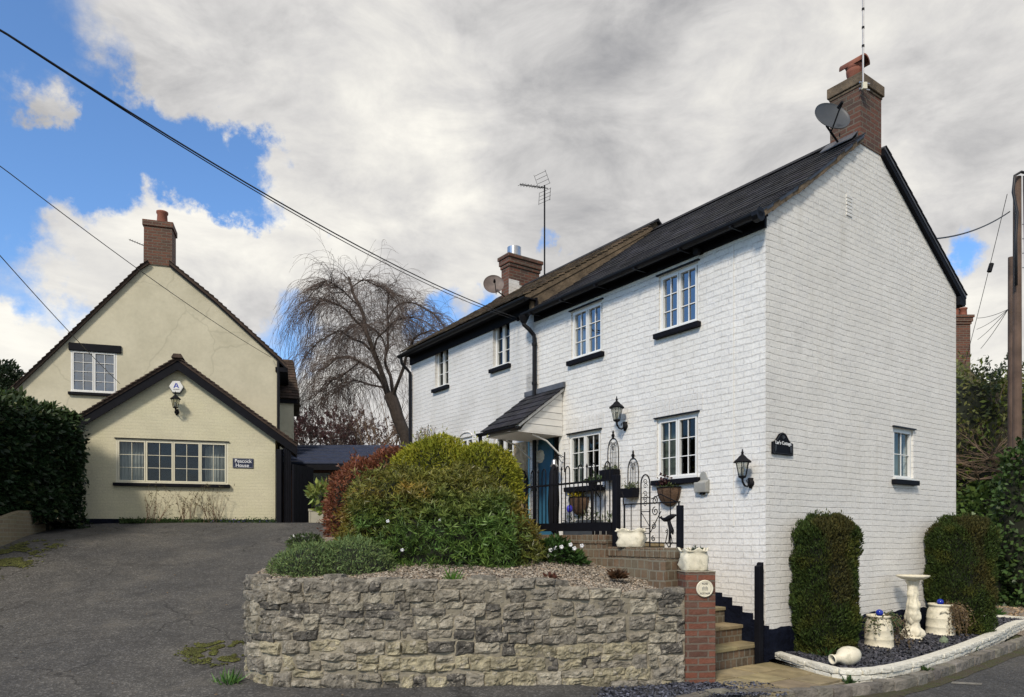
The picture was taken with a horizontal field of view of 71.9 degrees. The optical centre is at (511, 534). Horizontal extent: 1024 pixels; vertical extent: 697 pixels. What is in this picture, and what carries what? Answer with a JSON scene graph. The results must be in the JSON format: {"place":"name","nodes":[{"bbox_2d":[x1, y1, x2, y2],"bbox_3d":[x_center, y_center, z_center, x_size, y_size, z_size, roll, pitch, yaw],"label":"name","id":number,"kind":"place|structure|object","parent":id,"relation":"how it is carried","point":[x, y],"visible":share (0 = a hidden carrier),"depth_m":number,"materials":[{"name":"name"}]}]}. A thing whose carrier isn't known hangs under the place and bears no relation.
{"place":"outdoors","nodes":[
{"label":"outdoors","id":0,"kind":"place"},
{"bbox_2d":[0,359,25,389],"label":"background conifer","id":1,"kind":"object","parent":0,"point":[11,377],"visible":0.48,"depth_m":23.74,"materials":[{"name":"green plant"}]},
{"bbox_2d":[34,520,77,524],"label":"hedge bank","id":2,"kind":"structure","parent":0,"point":[57,521],"depth_m":14.95,"materials":[{"name":"soil"}]},
{"bbox_2d":[0,386,92,529],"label":"laurel hedge","id":3,"kind":"object","parent":2,"relation":"on","point":[41,472],"visible":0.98,"depth_m":14.02,"materials":[{"name":"green plant"}]},
{"bbox_2d":[0,523,604,696],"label":"driveway","id":4,"kind":"structure","parent":0,"point":[85,629],"depth_m":9.45,"materials":[{"name":"grey asphalt"}]},
{"bbox_2d":[0,539,65,578],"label":"moss","id":5,"kind":"object","parent":4,"relation":"on","point":[17,562],"visible":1,"depth_m":11.96,"materials":[{"name":"green plant"}]},
{"bbox_2d":[145,482,181,522],"bbox_3d":[-8.028,-0.745,16.110,1.130,0.976,0.654,0,0,42],"label":"bare bush","id":6,"kind":"object","parent":4,"relation":"on","point":[147,518],"visible":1,"depth_m":16.19,"materials":[{"name":"brown plant"}]},
{"bbox_2d":[169,487,206,522],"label":"bare bush","id":7,"kind":"object","parent":4,"relation":"on","point":[184,509],"visible":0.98,"depth_m":16.45,"materials":[{"name":"brown plant"}]},
{"bbox_2d":[119,515,275,523],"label":"ground cover","id":8,"kind":"object","parent":4,"relation":"on","point":[138,520],"visible":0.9,"depth_m":16.43,"materials":[{"name":"green plant"}]},
{"bbox_2d":[173,640,244,666],"bbox_3d":[-3.368,1.337,7.994,0.862,0.174,0.928,0,0,-24],"label":"moss","id":9,"kind":"object","parent":4,"relation":"on","point":[197,654],"visible":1,"depth_m":7.97,"materials":[{"name":"green plant"}]},
{"bbox_2d":[190,478,234,522],"bbox_3d":[-7.028,-0.798,16.623,0.646,1.084,1.039,0,0,28],"label":"bare bush","id":10,"kind":"object","parent":4,"relation":"on","point":[213,512],"visible":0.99,"depth_m":16.60,"materials":[{"name":"brown plant"}]},
{"bbox_2d":[308,509,325,522],"bbox_3d":[-4.606,-0.426,16.775,0.369,0.333,0.390,0,0,0],"label":"trough planter","id":11,"kind":"object","parent":4,"relation":"on","point":[314,517],"visible":0.44,"depth_m":16.60,"materials":[{"name":"stone"}]},
{"bbox_2d":[0,0,1023,444],"label":"sky","id":12,"kind":"structure","parent":0,"point":[416,126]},
{"bbox_2d":[50,528,1021,641],"bbox_3d":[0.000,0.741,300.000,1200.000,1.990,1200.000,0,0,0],"label":"ground","id":13,"kind":"structure","parent":0,"point":[1015,636],"depth_m":11.57,"materials":[{"name":"grey asphalt"}]},
{"bbox_2d":[0,510,64,545],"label":"brick wall","id":14,"kind":"structure","parent":13,"relation":"on","point":[16,525],"depth_m":13.07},
{"bbox_2d":[8,210,299,523],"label":"cream house","id":15,"kind":"structure","parent":13,"relation":"on","point":[144,340],"depth_m":17.55,"materials":[{"name":"paint"}]},
{"bbox_2d":[0,255,119,383],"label":"telephone cable","id":16,"kind":"object","parent":15,"relation":"attached to","point":[54,315],"visible":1,"depth_m":12.63,"materials":[{"name":"black rubber"}]},
{"bbox_2d":[68,350,116,395],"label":"window","id":17,"kind":"structure","parent":15,"relation":"in","point":[88,377],"depth_m":19.07,"materials":[{"name":"white plastic"}]},
{"bbox_2d":[0,166,269,356],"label":"telephone cable","id":18,"kind":"object","parent":15,"relation":"attached to","point":[116,253],"visible":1,"depth_m":11.57,"materials":[{"name":"black rubber"}]},
{"bbox_2d":[113,437,229,487],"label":"window","id":19,"kind":"structure","parent":15,"relation":"in","point":[139,461],"depth_m":16.81,"materials":[{"name":"beige paint"}]},
{"bbox_2d":[169,381,183,393],"bbox_3d":[-7.854,-3.436,16.518,0.318,0.286,0.082,0,0,-17],"label":"alarm box","id":20,"kind":"object","parent":15,"relation":"attached to","point":[177,387],"visible":1,"depth_m":16.49,"materials":[{"name":"white plastic"}]},
{"bbox_2d":[233,458,253,467],"bbox_3d":[-6.467,-1.704,16.973,0.470,0.236,0.023,0,0,-17],"label":"name sign","id":21,"kind":"object","parent":15,"relation":"attached to","point":[243,463],"visible":1,"depth_m":16.97,"materials":[{"name":"blue metal"}]},
{"bbox_2d":[276,448,312,522],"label":"garden gate","id":22,"kind":"structure","parent":15,"relation":"attached to","point":[302,477],"depth_m":17.15,"materials":[{"name":"black paint"}]},
{"bbox_2d":[206,666,249,684],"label":"grass tuft","id":23,"kind":"object","parent":13,"relation":"on","point":[231,678],"visible":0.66,"depth_m":7.15,"materials":[{"name":"green plant"}]},
{"bbox_2d":[304,476,331,523],"bbox_3d":[-4.205,-0.711,15.688,0.879,1.168,0.860,0,0,0],"label":"spotted laurel","id":24,"kind":"object","parent":13,"relation":"on","point":[311,493],"visible":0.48,"depth_m":15.58,"materials":[{"name":"green plant"}]},
{"bbox_2d":[294,398,364,444],"bbox_3d":[-8.766,-4.794,31.890,4.415,2.876,3.063,0,0,-21],"label":"bare tree","id":25,"kind":"object","parent":13,"relation":"on","point":[299,432],"visible":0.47,"depth_m":31.87,"materials":[{"name":"brown plant"}]},
{"bbox_2d":[299,411,375,444],"bbox_3d":[-8.216,-4.700,34.061,3.811,2.650,3.271,0,0,-31],"label":"bare tree","id":26,"kind":"object","parent":13,"relation":"on","point":[349,437],"visible":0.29,"depth_m":33.67,"materials":[{"name":"brown plant"}]},
{"bbox_2d":[282,445,406,522],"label":"outbuilding","id":27,"kind":"structure","parent":13,"relation":"on","point":[322,460],"depth_m":20.35,"materials":[{"name":"black wood"}]},
{"bbox_2d":[307,402,399,444],"bbox_3d":[-8.056,-5.255,36.112,4.258,2.957,4.191,0,0,28],"label":"bare tree","id":28,"kind":"object","parent":13,"relation":"on","point":[378,426],"visible":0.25,"depth_m":35.92,"materials":[{"name":"brown plant"}]},
{"bbox_2d":[269,226,463,444],"bbox_3d":[-4.933,-5.460,24.134,7.352,9.497,6.983,0,0,0],"label":"weeping tree","id":29,"kind":"object","parent":13,"relation":"on","point":[362,327],"visible":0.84,"depth_m":23.44,"materials":[{"name":"brown plant"}]},
{"bbox_2d":[330,343,408,444],"bbox_3d":[-4.892,-5.621,29.715,4.929,5.635,4.894,0,0,17],"label":"bare tree","id":30,"kind":"object","parent":13,"relation":"on","point":[394,432],"visible":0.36,"depth_m":29.70,"materials":[{"name":"brown plant"}]},
{"bbox_2d":[260,537,654,590],"bbox_3d":[-0.450,0.336,9.950,5.100,0.654,6.100,0,0,0],"label":"gravel bed","id":31,"kind":"object","parent":13,"relation":"on","point":[555,563],"visible":0.13,"depth_m":8.06,"materials":[{"name":"grey gravel"}]},
{"bbox_2d":[284,532,323,550],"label":"white flowered plant","id":32,"kind":"object","parent":31,"relation":"on","point":[311,536],"visible":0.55,"depth_m":9.11,"materials":[{"name":"green plant"}]},
{"bbox_2d":[264,533,401,577],"bbox_3d":[-1.948,0.424,7.841,1.518,0.890,1.189,0,0,0],"label":"shrub","id":33,"kind":"object","parent":31,"relation":"on","point":[348,555],"visible":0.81,"depth_m":7.50,"materials":[{"name":"green plant"}]},
{"bbox_2d":[316,438,406,536],"bbox_3d":[-2.012,-0.526,10.674,1.814,1.882,1.430,0,0,-27],"label":"copper shrub","id":34,"kind":"object","parent":31,"relation":"on","point":[340,482],"visible":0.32,"depth_m":10.32,"materials":[{"name":"red plant"}]},
{"bbox_2d":[322,452,547,569],"bbox_3d":[-0.945,0.014,8.773,2.823,2.088,2.364,0,0,0],"label":"evergreen shrub","id":35,"kind":"object","parent":31,"relation":"on","point":[406,515],"visible":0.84,"depth_m":8.18,"materials":[{"name":"green plant"}]},
{"bbox_2d":[380,423,531,503],"bbox_3d":[-0.794,-0.645,9.692,2.156,1.761,1.450,0,0,0],"label":"golden conifer","id":36,"kind":"object","parent":31,"relation":"on","point":[427,453],"visible":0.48,"depth_m":9.39,"materials":[{"name":"yellow plant"}]},
{"bbox_2d":[531,533,592,565],"bbox_3d":[0.592,0.229,8.735,0.819,0.512,0.712,0,0,0],"label":"flowering shrub","id":37,"kind":"object","parent":31,"relation":"on","point":[560,550],"visible":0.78,"depth_m":8.59,"materials":[{"name":"green plant"}]},
{"bbox_2d":[605,568,630,578],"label":"grass tuft","id":38,"kind":"object","parent":31,"relation":"on","point":[618,574],"visible":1,"depth_m":7.95,"materials":[{"name":"brown plant"}]},
{"bbox_2d":[241,574,684,688],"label":"stone wall","id":39,"kind":"structure","parent":13,"relation":"on","point":[341,631],"depth_m":7.09,"materials":[{"name":"grey stone"}]},
{"bbox_2d":[442,566,462,578],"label":"grass tuft","id":40,"kind":"object","parent":39,"relation":"on","point":[452,576],"visible":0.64,"depth_m":7.20,"materials":[{"name":"green plant"}]},
{"bbox_2d":[397,218,661,515],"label":"terraced cottage","id":41,"kind":"structure","parent":13,"relation":"on","point":[468,373],"depth_m":14.37,"materials":[{"name":"brick"}]},
{"bbox_2d":[431,350,449,392],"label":"window","id":42,"kind":"structure","parent":41,"relation":"in","point":[443,356],"depth_m":15.75,"materials":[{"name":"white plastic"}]},
{"bbox_2d":[483,275,504,296],"bbox_3d":[-0.229,-5.721,16.456,0.401,0.468,1.123,0,0,32],"label":"satellite dish","id":43,"kind":"object","parent":41,"relation":"attached to","point":[493,283],"visible":0.99,"depth_m":16.18,"materials":[{"name":"beige metal"}]},
{"bbox_2d":[488,323,510,373],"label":"window","id":44,"kind":"structure","parent":41,"relation":"in","point":[504,339],"depth_m":13.83,"materials":[{"name":"white plastic"}]},
{"bbox_2d":[496,439,512,456],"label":"window","id":45,"kind":"structure","parent":41,"relation":"in","point":[504,444],"depth_m":14.22,"materials":[{"name":"white plastic"}]},
{"bbox_2d":[518,171,550,274],"bbox_3d":[0.506,-7.105,16.073,0.350,2.410,0.952,0,0,44],"label":"roof aerial","id":46,"kind":"object","parent":41,"relation":"on","point":[523,185],"visible":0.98,"depth_m":16.31,"materials":[{"name":"black metal"}]},
{"bbox_2d":[536,535,682,588],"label":"brick wall","id":47,"kind":"structure","parent":13,"relation":"on","point":[656,567],"depth_m":8.41,"materials":[{"name":"brown brick"}]},
{"bbox_2d":[520,461,620,546],"bbox_3d":[0.556,-0.389,9.906,0.080,1.096,2.697,0,0,-35],"label":"terrace railing","id":48,"kind":"object","parent":47,"relation":"on","point":[614,524],"visible":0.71,"depth_m":9.29,"materials":[{"name":"black metal"}]},
{"bbox_2d":[615,528,647,546],"bbox_3d":[1.451,0.041,8.569,0.382,0.237,0.217,0,0,27],"label":"stone pot","id":49,"kind":"object","parent":47,"relation":"on","point":[636,537],"visible":0.99,"depth_m":8.48,"materials":[{"name":"stone"}]},
{"bbox_2d":[621,474,680,547],"bbox_3d":[1.645,-0.284,8.467,0.031,0.882,0.962,0,0,-35],"label":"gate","id":50,"kind":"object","parent":47,"relation":"on","point":[654,524],"visible":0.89,"depth_m":8.45,"materials":[{"name":"black metal"}]},
{"bbox_2d":[676,505,683,547],"bbox_3d":[2.008,0.137,8.061,0.340,0.926,0.080,0,0,-35],"label":"gate post","id":51,"kind":"object","parent":47,"relation":"on","point":[680,526],"visible":0.3,"depth_m":7.96,"materials":[{"name":"black paint"}]},
{"bbox_2d":[660,514,675,541],"bbox_3d":[1.782,-0.066,8.069,0.068,0.324,0.241,0,0,-35],"label":"iron ornament","id":52,"kind":"object","parent":51,"relation":"attached to","point":[668,518],"visible":1,"depth_m":8.03,"materials":[{"name":"black metal"}]},
{"bbox_2d":[677,570,715,682],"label":"brick pier","id":53,"kind":"structure","parent":13,"relation":"on","point":[699,638],"depth_m":7.60,"materials":[{"name":"red brick"}]},
{"bbox_2d":[677,547,708,570],"bbox_3d":[1.996,0.270,7.768,0.325,0.260,0.268,0,0,-4],"label":"stone pot","id":54,"kind":"object","parent":53,"relation":"on","point":[697,559],"visible":0.99,"depth_m":7.66,"materials":[{"name":"stone"}]},
{"bbox_2d":[696,580,712,596],"bbox_3d":[2.073,0.586,7.582,0.186,0.186,0.017,0,0,-4],"label":"oval plaque","id":55,"kind":"object","parent":53,"relation":"attached to","point":[704,588],"visible":1,"depth_m":7.58,"materials":[{"name":"white ceramic"}]},
{"bbox_2d":[476,53,967,662],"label":"white cottage","id":56,"kind":"structure","parent":13,"relation":"on","point":[808,303],"depth_m":10.16,"materials":[{"name":"brick"}]},
{"bbox_2d":[536,437,553,534],"bbox_3d":[0.552,-0.825,12.671,0.090,1.830,0.557,0,0,-35],"label":"door","id":57,"kind":"structure","parent":56,"relation":"in","point":[545,453],"depth_m":12.62,"materials":[{"name":"blue paint"}]},
{"bbox_2d":[570,496,588,515],"bbox_3d":[1.063,-0.457,11.619,0.187,0.317,0.446,0,0,-35],"label":"wall basket","id":58,"kind":"object","parent":56,"relation":"attached to","point":[576,504],"depth_m":11.52,"materials":[{"name":"brown wicker"}]},
{"bbox_2d":[564,428,602,488],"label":"window","id":59,"kind":"structure","parent":56,"relation":"in","point":[588,444],"depth_m":11.90,"materials":[{"name":"white plastic"}]},
{"bbox_2d":[564,487,603,497],"bbox_3d":[1.179,-0.655,11.489,0.157,0.186,0.831,0,0,-35],"label":"window shelf","id":60,"kind":"object","parent":56,"relation":"attached to","point":[584,489],"depth_m":11.41,"materials":[{"name":"black paint"}]},
{"bbox_2d":[566,297,604,365],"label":"window","id":61,"kind":"structure","parent":56,"relation":"in","point":[589,328],"depth_m":11.76,"materials":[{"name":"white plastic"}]},
{"bbox_2d":[599,431,619,479],"bbox_3d":[1.532,-1.237,11.003,0.178,0.790,0.338,0,0,-35],"label":"arched wall planter","id":62,"kind":"object","parent":56,"relation":"attached to","point":[613,472],"visible":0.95,"depth_m":10.95,"materials":[{"name":"black metal"}]},
{"bbox_2d":[609,396,627,430],"bbox_3d":[1.632,-1.839,10.748,0.337,0.515,0.235,0,0,-35],"label":"wall lantern","id":63,"kind":"object","parent":56,"relation":"attached to","point":[616,404],"depth_m":10.70,"materials":[{"name":"black metal"}]},
{"bbox_2d":[621,451,638,497],"bbox_3d":[1.783,-0.915,10.645,0.178,0.730,0.288,0,0,-35],"label":"arched wall planter","id":64,"kind":"object","parent":56,"relation":"attached to","point":[631,493],"visible":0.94,"depth_m":10.60,"materials":[{"name":"black metal"}]},
{"bbox_2d":[657,486,680,505],"bbox_3d":[2.189,-0.531,10.020,0.178,0.276,0.425,0,0,-35],"label":"wall basket","id":65,"kind":"object","parent":56,"relation":"attached to","point":[673,493],"depth_m":9.93,"materials":[{"name":"brown wicker"}]},
{"bbox_2d":[651,410,699,485],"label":"window","id":66,"kind":"structure","parent":56,"relation":"in","point":[680,440],"depth_m":10.26,"materials":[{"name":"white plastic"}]},
{"bbox_2d":[653,258,700,339],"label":"window","id":67,"kind":"structure","parent":56,"relation":"in","point":[681,296],"depth_m":10.13,"materials":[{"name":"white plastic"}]},
{"bbox_2d":[694,472,709,494],"bbox_3d":[2.569,-0.694,9.570,0.089,0.315,0.210,0,0,-35],"label":"letter box","id":68,"kind":"object","parent":56,"relation":"attached to","point":[702,486],"visible":1,"depth_m":9.55,"materials":[{"name":"grey metal"}]},
{"bbox_2d":[733,449,753,487],"bbox_3d":[2.936,-0.828,8.899,0.322,0.492,0.225,0,0,-35],"label":"wall lantern","id":69,"kind":"object","parent":56,"relation":"attached to","point":[742,458],"depth_m":8.86,"materials":[{"name":"black metal"}]},
{"bbox_2d":[771,432,792,455],"bbox_3d":[3.440,-1.150,8.969,0.436,0.284,0.032,0,0,-35],"label":"name plate","id":70,"kind":"object","parent":56,"relation":"attached to","point":[781,444],"visible":1,"depth_m":8.95,"materials":[{"name":"black paint"}]},
{"bbox_2d":[815,101,849,144],"bbox_3d":[4.575,-5.740,9.904,0.379,0.493,0.928,0,0,40],"label":"satellite dish","id":71,"kind":"object","parent":56,"relation":"attached to","point":[831,115],"visible":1,"depth_m":9.75,"materials":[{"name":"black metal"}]},
{"bbox_2d":[859,0,869,90],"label":"tall aerial","id":72,"kind":"object","parent":56,"relation":"attached to","point":[864,85],"visible":1,"depth_m":9.98,"materials":[{"name":"metal"}]},
{"bbox_2d":[892,425,919,485],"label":"window","id":73,"kind":"structure","parent":56,"relation":"in","point":[898,478],"depth_m":10.93,"materials":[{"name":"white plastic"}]},
{"bbox_2d":[715,641,755,670],"bbox_3d":[1.937,1.532,9.308,1.415,0.336,2.160,0,0,-35],"label":"step","id":74,"kind":"object","parent":13,"relation":"on","point":[728,655],"visible":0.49,"depth_m":8.57,"materials":[{"name":"brick"}]},
{"bbox_2d":[715,622,742,643],"bbox_3d":[1.859,1.266,9.419,1.415,0.217,1.890,0,0,-35],"label":"step","id":75,"kind":"object","parent":74,"relation":"on","point":[725,632],"visible":0.25,"depth_m":8.91,"materials":[{"name":"brick"}]},
{"bbox_2d":[715,606,725,622],"bbox_3d":[1.782,1.060,9.529,1.415,0.217,1.620,0,0,-35],"label":"step","id":76,"kind":"object","parent":75,"relation":"on","point":[719,614],"visible":0.08,"depth_m":9.21,"materials":[{"name":"brick"}]},
{"bbox_2d":[759,682,844,696],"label":"paving base","id":77,"kind":"object","parent":13,"relation":"on","point":[791,695],"depth_m":7.11,"materials":[{"name":"grey concrete"}]},
{"bbox_2d":[754,562,763,663],"bbox_3d":[3.057,0.974,8.734,0.080,1.252,0.080,0,0,-35],"label":"handrail post","id":78,"kind":"object","parent":77,"relation":"on","point":[759,612],"visible":1,"depth_m":8.71,"materials":[{"name":"black metal"}]},
{"bbox_2d":[715,661,843,695],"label":"paving slabs","id":79,"kind":"structure","parent":77,"relation":"on","point":[778,674],"depth_m":7.82,"materials":[{"name":"stone"}]},
{"bbox_2d":[676,635,1023,696],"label":"kerb","id":80,"kind":"structure","parent":13,"relation":"on","point":[923,677],"depth_m":7.62,"materials":[{"name":"concrete"}]},
{"bbox_2d":[770,622,1009,667],"bbox_3d":[6.213,1.640,10.394,7.368,0.160,1.467,0,0,-38],"label":"slate bed","id":81,"kind":"object","parent":13,"relation":"on","point":[776,660],"visible":0.16,"depth_m":8.92,"materials":[{"name":"grey gravel"}]},
{"bbox_2d":[788,508,864,654],"bbox_3d":[3.984,0.610,8.998,0.944,1.902,0.746,0,0,0],"label":"clipped conifer","id":82,"kind":"object","parent":81,"relation":"on","point":[825,583],"visible":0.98,"depth_m":8.79,"materials":[{"name":"green plant"}]},
{"bbox_2d":[828,646,861,665],"bbox_3d":[3.895,1.434,8.265,0.380,0.230,0.243,-7,2,-18],"label":"stone jug","id":83,"kind":"object","parent":81,"relation":"on","point":[847,655],"visible":0.99,"depth_m":8.19,"materials":[{"name":"stone"}]},
{"bbox_2d":[892,619,913,649],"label":"trailing plant","id":84,"kind":"object","parent":81,"relation":"on","point":[904,633],"visible":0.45,"depth_m":9.53,"materials":[{"name":"green plant"}]},
{"bbox_2d":[785,617,1023,675],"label":"slate chips","id":85,"kind":"object","parent":81,"relation":"on","point":[869,651],"visible":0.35,"depth_m":9.24,"materials":[{"name":"grey gravel"}]},
{"bbox_2d":[864,614,893,650],"bbox_3d":[4.994,1.326,9.605,0.377,0.457,0.398,0,0,0],"label":"planter pot","id":86,"kind":"object","parent":85,"relation":"on","point":[884,637],"visible":0.81,"depth_m":9.46,"materials":[{"name":"stone"}]},
{"bbox_2d":[861,609,904,635],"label":"trailing plant","id":87,"kind":"object","parent":86,"relation":"in","point":[894,619],"visible":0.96,"depth_m":9.44,"materials":[{"name":"green plant"}]},
{"bbox_2d":[896,574,929,641],"bbox_3d":[5.827,1.073,10.256,0.445,0.955,0.433,0,0,0],"label":"birdbath","id":88,"kind":"object","parent":85,"relation":"on","point":[912,615],"visible":0.88,"depth_m":10.18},
{"bbox_2d":[925,602,955,636],"bbox_3d":[6.499,1.302,10.702,0.410,0.497,0.432,1,0,0],"label":"planter pot","id":89,"kind":"object","parent":81,"relation":"on","point":[937,616],"visible":0.81,"depth_m":10.56,"materials":[{"name":"stone"}]},
{"bbox_2d":[941,595,976,636],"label":"trailing plant","id":90,"kind":"object","parent":89,"relation":"in","point":[960,610],"visible":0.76,"depth_m":10.50,"materials":[{"name":"brown plant"}]},
{"bbox_2d":[922,512,1001,634],"bbox_3d":[6.957,0.599,10.940,1.111,1.897,0.820,0,0,0],"label":"clipped conifer","id":91,"kind":"object","parent":81,"relation":"on","point":[960,550],"visible":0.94,"depth_m":10.70,"materials":[{"name":"green plant"}]},
{"bbox_2d":[775,615,1023,682],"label":"white edging","id":92,"kind":"object","parent":13,"relation":"on","point":[1004,632],"visible":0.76,"depth_m":8.41,"materials":[{"name":"white stone"}]},
{"bbox_2d":[956,476,1006,517],"bbox_3d":[13.538,0.350,18.365,4.602,3.923,2.366,0,0,0],"label":"ivy bush","id":93,"kind":"object","parent":13,"relation":"on","point":[978,503],"visible":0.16,"depth_m":18.24,"materials":[{"name":"green plant"}]},
{"bbox_2d":[956,307,1007,394],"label":"neighbouring house","id":94,"kind":"structure","parent":13,"relation":"on","point":[964,320],"depth_m":23.20,"materials":[{"name":"brick"}]},
{"bbox_2d":[956,351,1023,510],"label":"tangled tree","id":95,"kind":"object","parent":13,"relation":"on","point":[975,408],"visible":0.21,"depth_m":19.35,"materials":[{"name":"green plant"}]},
{"bbox_2d":[956,416,1023,491],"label":"dead branches","id":96,"kind":"object","parent":95,"relation":"hanging from","point":[991,457],"visible":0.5,"depth_m":18.26,"materials":[{"name":"brown plant"}]},
{"bbox_2d":[971,352,1023,404],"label":"young sapling","id":97,"kind":"object","parent":13,"relation":"on","point":[995,386],"visible":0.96,"depth_m":19.01,"materials":[{"name":"green plant"}]},
{"bbox_2d":[1007,256,1012,473],"bbox_3d":[12.159,-2.474,17.200,0.151,8.547,0.147,0,0,0],"label":"utility pole","id":98,"kind":"object","parent":13,"relation":"on","point":[1010,331],"visible":0.46,"depth_m":17.15,"materials":[{"name":"brown wood"}]},
{"bbox_2d":[996,604,1023,635],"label":"gravel drive","id":99,"kind":"structure","parent":13,"relation":"on","point":[1020,632],"depth_m":14.29,"materials":[{"name":"beige gravel"}]},
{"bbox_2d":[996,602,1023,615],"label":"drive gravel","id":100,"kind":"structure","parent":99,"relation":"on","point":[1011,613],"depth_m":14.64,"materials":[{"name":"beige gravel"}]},
{"bbox_2d":[1011,170,1023,604],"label":"utility pole","id":101,"kind":"object","parent":13,"relation":"on","point":[1016,192],"visible":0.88,"depth_m":15.92,"materials":[{"name":"brown wood"}]},
{"bbox_2d":[983,436,1023,607],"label":"pole ivy","id":102,"kind":"object","parent":101,"relation":"attached to","point":[1008,519],"visible":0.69,"depth_m":15.36,"materials":[{"name":"green plant"}]},
{"bbox_2d":[583,681,787,696],"bbox_3d":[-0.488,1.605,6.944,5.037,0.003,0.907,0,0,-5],"label":"slate path","id":103,"kind":"structure","parent":0,"point":[636,692],"depth_m":7.24,"materials":[{"name":"grey gravel"}]},
{"bbox_2d":[889,655,1023,696],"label":"road","id":104,"kind":"structure","parent":0,"point":[1005,678],"depth_m":7.90,"materials":[{"name":"grey asphalt"}]},
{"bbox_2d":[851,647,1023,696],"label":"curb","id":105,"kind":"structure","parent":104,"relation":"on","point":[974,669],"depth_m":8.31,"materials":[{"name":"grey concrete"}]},
{"label":"cable anchor","id":106,"kind":"object","parent":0,"visible":0},
{"bbox_2d":[0,31,511,318],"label":"overhead cable","id":107,"kind":"object","parent":106,"relation":"attached to","point":[229,175],"visible":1,"depth_m":7.04,"materials":[{"name":"black rubber"}]},
{"bbox_2d":[0,29,517,317],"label":"overhead cable","id":108,"kind":"object","parent":106,"relation":"attached to","point":[76,78],"visible":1,"depth_m":6.86,"materials":[{"name":"black rubber"}]},
{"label":"terrace","id":109,"kind":"structure","parent":0,"visible":0},
{"bbox_2d":[548,464,558,534],"bbox_3d":[0.665,-0.508,11.283,0.280,1.236,0.280,0,0,-35],"label":"furled parasol","id":110,"kind":"object","parent":109,"relation":"on","point":[551,493],"visible":0.47,"depth_m":11.22,"materials":[{"name":"black paint"}]},
{"bbox_2d":[588,482,596,534],"bbox_3d":[1.250,-0.356,10.919,0.260,0.932,0.253,0,0,-35],"label":"plant stand","id":111,"kind":"object","parent":109,"relation":"on","point":[593,485],"visible":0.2,"depth_m":10.91,"materials":[{"name":"black metal"}]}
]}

